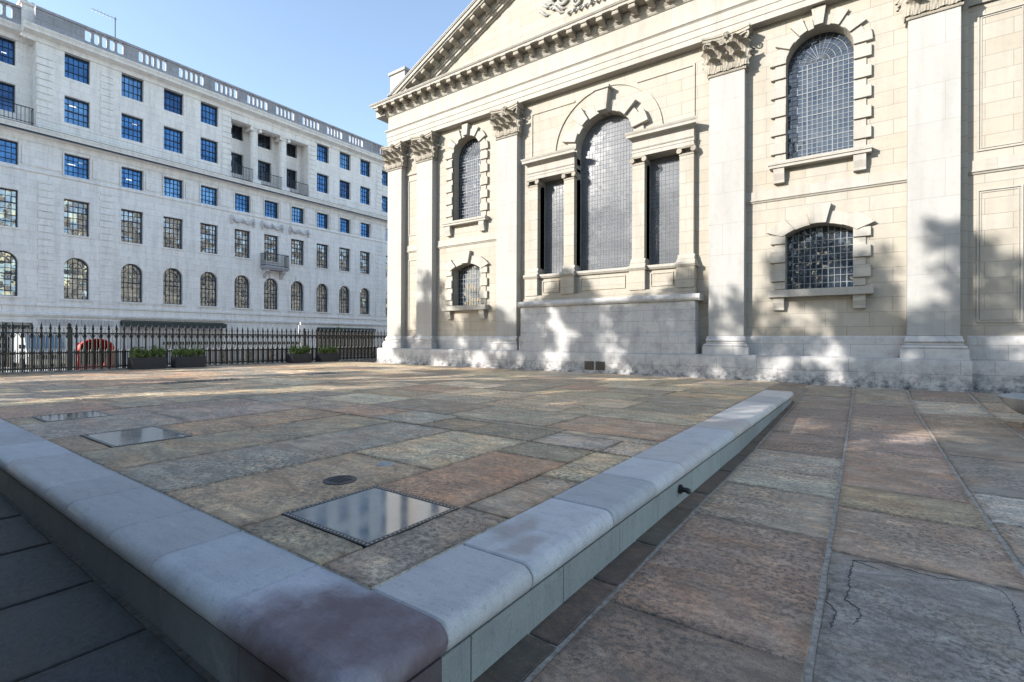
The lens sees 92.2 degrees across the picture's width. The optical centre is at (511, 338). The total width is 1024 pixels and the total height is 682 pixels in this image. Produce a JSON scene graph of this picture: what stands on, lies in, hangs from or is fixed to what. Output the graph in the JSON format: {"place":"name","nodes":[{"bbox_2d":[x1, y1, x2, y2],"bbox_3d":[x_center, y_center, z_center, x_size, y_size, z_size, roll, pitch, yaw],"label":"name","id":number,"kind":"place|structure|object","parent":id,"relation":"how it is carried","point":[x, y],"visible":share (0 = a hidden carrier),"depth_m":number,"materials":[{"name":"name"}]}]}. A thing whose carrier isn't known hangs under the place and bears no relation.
{"place":"outdoors","nodes":[
{"label":"outdoors","id":0,"kind":"place"},
{"bbox_2d":[0,492,218,681],"bbox_3d":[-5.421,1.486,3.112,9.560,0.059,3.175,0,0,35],"label":"side paving","id":1,"kind":"structure","parent":0,"point":[41,635],"depth_m":2.51,"materials":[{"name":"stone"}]},
{"bbox_2d":[0,390,793,681],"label":"stone ledge","id":2,"kind":"object","parent":1,"relation":"on","point":[219,600],"visible":0.98,"depth_m":2.54,"materials":[{"name":"stone"}]},
{"bbox_2d":[678,484,691,493],"bbox_3d":[1.547,1.355,4.420,0.133,0.084,0.083,0,0,35],"label":"water spout","id":3,"kind":"object","parent":2,"relation":"attached to","point":[681,489],"visible":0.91,"depth_m":4.41,"materials":[{"name":"black metal"}]},
{"bbox_2d":[6,355,376,371],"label":"pavement","id":4,"kind":"structure","parent":0,"point":[126,364],"depth_m":27.43,"materials":[{"name":"grey stone"}]},
{"bbox_2d":[73,339,114,369],"bbox_3d":[-15.164,0.776,18.000,1.941,1.577,1.260,0,0,35],"label":"pedicab","id":5,"kind":"object","parent":4,"relation":"on","point":[98,344],"visible":0.28,"depth_m":18.42,"materials":[{"name":"red plastic"}]},
{"bbox_2d":[298,322,305,345],"bbox_3d":[-10.808,0.352,25.286,0.103,2.440,0.380,0,0,35],"label":"street sign","id":6,"kind":"object","parent":4,"relation":"on","point":[301,327],"visible":0.52,"depth_m":25.23,"materials":[{"name":"white metal"}]},
{"bbox_2d":[0,0,387,365],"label":"office building","id":7,"kind":"structure","parent":0,"point":[134,191],"depth_m":33.48,"materials":[{"name":"stone"}]},
{"bbox_2d":[0,82,14,111],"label":"window","id":8,"kind":"structure","parent":7,"relation":"in","point":[7,91],"depth_m":27.95,"materials":[{"name":"blue glass"}]},
{"bbox_2d":[0,37,14,65],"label":"window","id":9,"kind":"structure","parent":7,"relation":"in","point":[7,46],"depth_m":27.97,"materials":[{"name":"blue glass"}]},
{"bbox_2d":[0,251,16,295],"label":"window","id":10,"kind":"structure","parent":7,"relation":"in","point":[8,263],"depth_m":27.43,"materials":[{"name":"grey"}]},
{"bbox_2d":[0,188,16,226],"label":"window","id":11,"kind":"structure","parent":7,"relation":"in","point":[8,197],"depth_m":27.45,"materials":[{"name":"multicoloured"}]},
{"bbox_2d":[0,139,17,164],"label":"window","id":12,"kind":"structure","parent":7,"relation":"in","point":[8,149],"depth_m":27.45,"materials":[{"name":"blue glass"}]},
{"bbox_2d":[64,258,87,299],"bbox_3d":[-26.390,-3.628,29.766,0.120,2.491,1.201,0,0,36],"label":"window","id":13,"kind":"structure","parent":7,"relation":"in","point":[75,270],"depth_m":29.80,"materials":[{"name":"grey"}]},
{"bbox_2d":[64,199,88,236],"bbox_3d":[-26.378,-7.267,29.765,0.120,2.110,1.180,0,0,36],"label":"window","id":14,"kind":"structure","parent":7,"relation":"in","point":[75,212],"depth_m":29.79,"materials":[{"name":"grey"}]},
{"bbox_2d":[64,154,88,179],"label":"window","id":15,"kind":"structure","parent":7,"relation":"in","point":[80,170],"depth_m":29.82,"materials":[{"name":"blue glass"}]},
{"bbox_2d":[64,96,88,127],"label":"window","id":16,"kind":"structure","parent":7,"relation":"in","point":[79,116],"depth_m":29.81,"materials":[{"name":"blue glass"}]},
{"bbox_2d":[65,54,88,83],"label":"window","id":17,"kind":"structure","parent":7,"relation":"in","point":[77,69],"depth_m":29.81,"materials":[{"name":"blue glass"}]},
{"bbox_2d":[91,8,116,36],"bbox_3d":[-25.567,-19.659,30.876,0.500,1.600,1.300,0,0,35],"label":"roof aerial","id":18,"kind":"object","parent":7,"relation":"on","point":[109,16],"visible":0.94,"depth_m":31.14,"materials":[{"name":"black metal"}]},
{"bbox_2d":[121,264,141,302],"bbox_3d":[-24.793,-3.622,32.005,0.120,2.491,1.201,0,0,36],"label":"window","id":19,"kind":"structure","parent":7,"relation":"in","point":[131,275],"depth_m":32.08,"materials":[{"name":"grey"}]},
{"bbox_2d":[121,209,141,243],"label":"window","id":20,"kind":"structure","parent":7,"relation":"in","point":[131,221],"depth_m":32.07,"materials":[{"name":"grey glass"}]},
{"bbox_2d":[121,167,141,190],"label":"window","id":21,"kind":"structure","parent":7,"relation":"in","point":[134,175],"depth_m":32.06,"materials":[{"name":"blue glass"}]},
{"bbox_2d":[121,114,141,142],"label":"window","id":22,"kind":"structure","parent":7,"relation":"in","point":[130,131],"depth_m":32.06,"materials":[{"name":"blue glass"}]},
{"bbox_2d":[122,74,141,101],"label":"window","id":23,"kind":"structure","parent":7,"relation":"in","point":[131,87],"depth_m":32.05,"materials":[{"name":"blue glass"}]},
{"bbox_2d":[163,268,181,304],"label":"window","id":24,"kind":"structure","parent":7,"relation":"in","point":[172,280],"depth_m":33.98,"materials":[{"name":"grey"}]},
{"bbox_2d":[163,217,181,248],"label":"window","id":25,"kind":"structure","parent":7,"relation":"in","point":[172,227],"depth_m":33.97,"materials":[{"name":"grey glass"}]},
{"bbox_2d":[164,177,181,198],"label":"window","id":26,"kind":"structure","parent":7,"relation":"in","point":[172,187],"depth_m":33.97,"materials":[{"name":"blue glass"}]},
{"bbox_2d":[164,127,181,153],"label":"window","id":27,"kind":"structure","parent":7,"relation":"in","point":[172,138],"depth_m":33.96,"materials":[{"name":"blue glass"}]},
{"bbox_2d":[164,89,181,114],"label":"window","id":28,"kind":"structure","parent":7,"relation":"in","point":[172,101],"depth_m":33.95,"materials":[{"name":"blue glass"}]},
{"bbox_2d":[200,272,215,305],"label":"window","id":29,"kind":"structure","parent":7,"relation":"in","point":[207,279],"depth_m":35.80,"materials":[{"name":"grey"}]},
{"bbox_2d":[200,223,216,253],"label":"window","id":30,"kind":"structure","parent":7,"relation":"in","point":[208,233],"depth_m":35.84,"materials":[{"name":"grey glass"}]},
{"bbox_2d":[201,186,216,205],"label":"window","id":31,"kind":"structure","parent":7,"relation":"in","point":[208,195],"depth_m":35.83,"materials":[{"name":"blue glass"}]},
{"bbox_2d":[201,138,216,162],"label":"window","id":32,"kind":"structure","parent":7,"relation":"in","point":[208,148],"depth_m":35.82,"materials":[{"name":"blue glass"}]},
{"bbox_2d":[201,103,216,126],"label":"window","id":33,"kind":"structure","parent":7,"relation":"in","point":[208,113],"depth_m":35.82,"materials":[{"name":"blue glass"}]},
{"bbox_2d":[231,153,241,174],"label":"window","id":34,"kind":"structure","parent":7,"relation":"in","point":[236,159],"depth_m":38.54,"materials":[{"name":"black glass"}]},
{"bbox_2d":[231,124,241,140],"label":"window","id":35,"kind":"structure","parent":7,"relation":"in","point":[236,131],"depth_m":38.53,"materials":[{"name":"black glass"}]},
{"bbox_2d":[234,276,248,307],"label":"window","id":36,"kind":"structure","parent":7,"relation":"in","point":[241,284],"depth_m":37.75,"materials":[{"name":"grey"}]},
{"bbox_2d":[235,229,248,257],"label":"window","id":37,"kind":"structure","parent":7,"relation":"in","point":[241,237],"depth_m":37.74,"materials":[{"name":"grey glass"}]},
{"bbox_2d":[235,194,248,212],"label":"window","id":38,"kind":"structure","parent":7,"relation":"in","point":[241,201],"depth_m":37.73,"materials":[{"name":"blue glass"}]},
{"bbox_2d":[258,161,269,181],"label":"window","id":39,"kind":"structure","parent":7,"relation":"in","point":[262,166],"depth_m":40.27,"materials":[{"name":"black glass"}]},
{"bbox_2d":[258,134,269,149],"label":"window","id":40,"kind":"structure","parent":7,"relation":"in","point":[263,141],"depth_m":40.27,"materials":[{"name":"black glass"}]},
{"bbox_2d":[264,279,276,309],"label":"window","id":41,"kind":"structure","parent":7,"relation":"in","point":[270,286],"depth_m":39.60,"materials":[{"name":"grey"}]},
{"bbox_2d":[264,234,276,261],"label":"window","id":42,"kind":"structure","parent":7,"relation":"in","point":[270,242],"depth_m":39.59,"materials":[{"name":"grey glass"}]},
{"bbox_2d":[265,201,276,217],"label":"window","id":43,"kind":"structure","parent":7,"relation":"in","point":[270,207],"depth_m":39.58,"materials":[{"name":"blue glass"}]},
{"bbox_2d":[286,144,295,157],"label":"window","id":44,"kind":"structure","parent":7,"relation":"in","point":[290,149],"depth_m":42.17,"materials":[{"name":"black glass"}]},
{"bbox_2d":[287,169,295,188],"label":"window","id":45,"kind":"structure","parent":7,"relation":"in","point":[291,175],"depth_m":42.24,"materials":[{"name":"black glass"}]},
{"bbox_2d":[291,281,302,310],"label":"window","id":46,"kind":"structure","parent":7,"relation":"in","point":[296,288],"depth_m":41.42,"materials":[{"name":"grey glass"}]},
{"bbox_2d":[291,239,302,264],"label":"window","id":47,"kind":"structure","parent":7,"relation":"in","point":[296,245],"depth_m":41.41,"materials":[{"name":"grey"}]},
{"bbox_2d":[292,207,302,223],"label":"window","id":48,"kind":"structure","parent":7,"relation":"in","point":[297,213],"depth_m":41.41,"materials":[{"name":"blue glass"}]},
{"bbox_2d":[316,284,326,311],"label":"window","id":49,"kind":"structure","parent":7,"relation":"in","point":[321,300],"depth_m":43.33,"materials":[{"name":"grey glass"}]},
{"bbox_2d":[317,244,326,268],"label":"window","id":50,"kind":"structure","parent":7,"relation":"in","point":[321,249],"depth_m":43.33,"materials":[{"name":"grey"}]},
{"bbox_2d":[317,213,326,228],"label":"window","id":51,"kind":"structure","parent":7,"relation":"in","point":[321,218],"depth_m":43.31,"materials":[{"name":"blue glass"}]},
{"bbox_2d":[317,173,327,192],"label":"window","id":52,"kind":"structure","parent":7,"relation":"in","point":[321,179],"depth_m":43.31,"materials":[{"name":"blue glass"}]},
{"bbox_2d":[317,144,327,162],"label":"window","id":53,"kind":"structure","parent":7,"relation":"in","point":[322,152],"depth_m":43.31,"materials":[{"name":"blue glass"}]},
{"bbox_2d":[339,286,348,312],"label":"window","id":54,"kind":"structure","parent":7,"relation":"in","point":[343,292],"depth_m":45.16,"materials":[{"name":"grey glass"}]},
{"bbox_2d":[339,248,348,271],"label":"window","id":55,"kind":"structure","parent":7,"relation":"in","point":[343,253],"depth_m":45.15,"materials":[{"name":"grey"}]},
{"bbox_2d":[340,218,348,232],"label":"window","id":56,"kind":"structure","parent":7,"relation":"in","point":[344,223],"depth_m":45.16,"materials":[{"name":"blue glass"}]},
{"bbox_2d":[340,180,348,198],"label":"window","id":57,"kind":"structure","parent":7,"relation":"in","point":[344,186],"depth_m":45.15,"materials":[{"name":"blue glass"}]},
{"bbox_2d":[340,152,348,169],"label":"window","id":58,"kind":"structure","parent":7,"relation":"in","point":[344,159],"depth_m":45.15,"materials":[{"name":"blue glass"}]},
{"bbox_2d":[360,288,368,313],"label":"window","id":59,"kind":"structure","parent":7,"relation":"in","point":[364,296],"depth_m":47.03,"materials":[{"name":"grey glass"}]},
{"bbox_2d":[360,251,368,273],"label":"window","id":60,"kind":"structure","parent":7,"relation":"in","point":[364,256],"depth_m":46.98,"materials":[{"name":"grey"}]},
{"bbox_2d":[360,187,368,204],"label":"window","id":61,"kind":"structure","parent":7,"relation":"in","point":[364,192],"depth_m":47.00,"materials":[{"name":"blue glass"}]},
{"bbox_2d":[360,160,368,176],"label":"window","id":62,"kind":"structure","parent":7,"relation":"in","point":[364,166],"depth_m":47.02,"materials":[{"name":"blue glass"}]},
{"bbox_2d":[361,223,368,237],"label":"window","id":63,"kind":"structure","parent":7,"relation":"in","point":[364,227],"depth_m":46.98,"materials":[{"name":"blue glass"}]},
{"bbox_2d":[382,196,387,212],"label":"window","id":64,"kind":"structure","parent":7,"relation":"in","point":[384,199],"depth_m":49.94,"materials":[{"name":"blue glass"}]},
{"bbox_2d":[382,171,387,185],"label":"window","id":65,"kind":"structure","parent":7,"relation":"in","point":[384,175],"depth_m":49.95,"materials":[{"name":"blue glass"}]},
{"bbox_2d":[0,0,472,146],"label":"sky","id":66,"kind":"structure","parent":0,"point":[327,61],"materials":[{"name":"blue"}]},
{"bbox_2d":[0,361,778,590],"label":"terrace paving","id":67,"kind":"structure","parent":0,"point":[258,455],"depth_m":6.01,"materials":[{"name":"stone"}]},
{"bbox_2d":[32,411,111,421],"bbox_3d":[-6.306,1.130,7.068,0.770,0.056,0.720,0,0,35],"label":"floor light","id":68,"kind":"object","parent":67,"relation":"in","point":[65,416],"visible":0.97,"depth_m":7.02,"materials":[{"name":"clear glass"}]},
{"bbox_2d":[80,426,190,447],"bbox_3d":[-4.330,1.137,5.671,1.070,0.056,0.740,0,0,35],"label":"floor light","id":69,"kind":"object","parent":67,"relation":"in","point":[117,438],"visible":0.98,"depth_m":5.62,"materials":[{"name":"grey glass"}]},
{"bbox_2d":[128,345,166,369],"bbox_3d":[-13.168,0.643,17.824,0.556,0.883,1.158,0,0,35],"label":"planter","id":70,"kind":"object","parent":67,"relation":"on","point":[144,362],"visible":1,"depth_m":17.66,"materials":[{"name":"grey"}]},
{"bbox_2d":[170,346,205,367],"bbox_3d":[-12.414,0.682,18.912,0.595,0.808,1.152,0,0,35],"label":"planter","id":71,"kind":"object","parent":67,"relation":"on","point":[182,361],"visible":1,"depth_m":18.74,"materials":[{"name":"grey"}]},
{"bbox_2d":[157,372,336,383],"bbox_3d":[-7.203,1.127,14.102,0.600,0.056,5.000,0,0,35],"label":"channel","id":72,"kind":"object","parent":67,"relation":"in","point":[193,381],"visible":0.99,"depth_m":13.31,"materials":[{"name":"black metal"}]},
{"bbox_2d":[287,343,311,362],"bbox_3d":[-9.725,0.629,22.622,0.579,0.933,1.100,0,0,35],"label":"planter","id":73,"kind":"object","parent":67,"relation":"on","point":[295,356],"visible":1,"depth_m":22.41,"materials":[{"name":"grey"}]},
{"bbox_2d":[316,345,338,361],"bbox_3d":[-8.909,0.681,23.802,0.494,0.836,1.088,0,0,35],"label":"planter","id":74,"kind":"object","parent":67,"relation":"on","point":[323,356],"visible":1,"depth_m":23.61,"materials":[{"name":"grey"}]},
{"bbox_2d":[323,475,356,484],"bbox_3d":[-1.370,1.127,3.922,0.260,0.017,0.260,0,0,35],"label":"drain cover","id":75,"kind":"object","parent":67,"relation":"in","point":[340,480],"visible":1,"depth_m":3.90,"materials":[{"name":"grey metal"}]},
{"bbox_2d":[281,486,458,547],"bbox_3d":[-0.915,1.149,3.217,0.850,0.056,0.750,0,0,35],"label":"floor light","id":76,"kind":"object","parent":67,"relation":"in","point":[368,517],"visible":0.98,"depth_m":3.16,"materials":[{"name":"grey glass"}]},
{"bbox_2d":[377,461,393,465],"bbox_3d":[-1.140,1.127,4.434,0.150,0.017,0.150,0,0,35],"label":"drain cover","id":77,"kind":"object","parent":67,"relation":"on","point":[387,463],"visible":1,"depth_m":4.42,"materials":[{"name":"silver metal"}]},
{"bbox_2d":[369,0,1023,393],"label":"church","id":78,"kind":"structure","parent":67,"relation":"on","point":[819,192],"depth_m":14.42,"materials":[{"name":"beige stone"}]},
{"bbox_2d":[442,123,488,236],"bbox_3d":[-1.836,-6.621,20.494,2.350,4.530,0.650,0,0,36],"label":"window","id":79,"kind":"structure","parent":78,"relation":"in","point":[473,165],"depth_m":20.70,"materials":[{"name":"stone"}]},
{"bbox_2d":[442,250,489,318],"bbox_3d":[-1.848,-2.236,20.491,2.468,2.820,0.650,0,0,36],"label":"window","id":80,"kind":"structure","parent":78,"relation":"in","point":[473,281],"depth_m":20.64,"materials":[{"name":"stone"}]},
{"bbox_2d":[517,63,703,353],"bbox_3d":[3.128,-4.129,16.763,6.540,9.140,0.910,0,0,36],"label":"venetian window","id":81,"kind":"structure","parent":78,"relation":"in","point":[617,301],"depth_m":16.68,"materials":[{"name":"stone"}]},
{"bbox_2d":[768,4,872,184],"bbox_3d":[8.275,-6.586,13.282,2.350,4.530,0.650,0,0,36],"label":"window","id":82,"kind":"structure","parent":78,"relation":"in","point":[828,91],"depth_m":13.41,"materials":[{"name":"stone"}]},
{"bbox_2d":[767,202,874,310],"bbox_3d":[8.264,-2.201,13.279,2.468,2.820,0.650,0,0,36],"label":"window","id":83,"kind":"structure","parent":78,"relation":"in","point":[820,260],"depth_m":13.36,"materials":[{"name":"stone"}]},
{"bbox_2d":[473,382,1023,681],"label":"paving","id":84,"kind":"structure","parent":0,"point":[717,599],"depth_m":3.22,"materials":[{"name":"stone"}]},
{"bbox_2d":[483,453,1017,677],"bbox_3d":[3.422,1.488,3.223,4.535,0.007,6.774,0,0,35],"label":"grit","id":85,"kind":"object","parent":84,"relation":"on","point":[662,571],"visible":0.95,"depth_m":3.17,"materials":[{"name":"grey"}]},
{"bbox_2d":[825,560,1022,634],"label":"slab crack","id":86,"kind":"object","parent":84,"relation":"on","point":[905,569],"visible":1,"depth_m":2.88,"materials":[{"name":"grey stone"}]},
{"bbox_2d":[998,393,1023,425],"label":"stone bowl","id":87,"kind":"object","parent":84,"relation":"on","point":[1014,401],"visible":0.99,"depth_m":7.90,"materials":[{"name":"grey stone"}]},
{"bbox_2d":[523,385,1023,681],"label":"paving mortar","id":88,"kind":"object","parent":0,"point":[809,668],"depth_m":3.38,"materials":[{"name":"grey concrete"}]},
{"bbox_3d":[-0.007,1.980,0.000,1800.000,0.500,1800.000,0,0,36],"label":"street","id":89,"kind":"structure","parent":0,"visible":0},
{"bbox_2d":[8,333,65,368],"bbox_3d":[-25.366,0.661,26.383,4.060,1.940,2.000,0,0,35],"label":"van","id":90,"kind":"object","parent":89,"relation":"on","point":[34,343],"visible":0.25,"depth_m":25.49,"materials":[{"name":"silver metal"}]},
{"bbox_2d":[0,321,385,373],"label":"iron fence","id":91,"kind":"object","parent":89,"relation":"on","point":[96,356],"visible":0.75,"depth_m":18.64,"materials":[{"name":"metal"}]}
]}

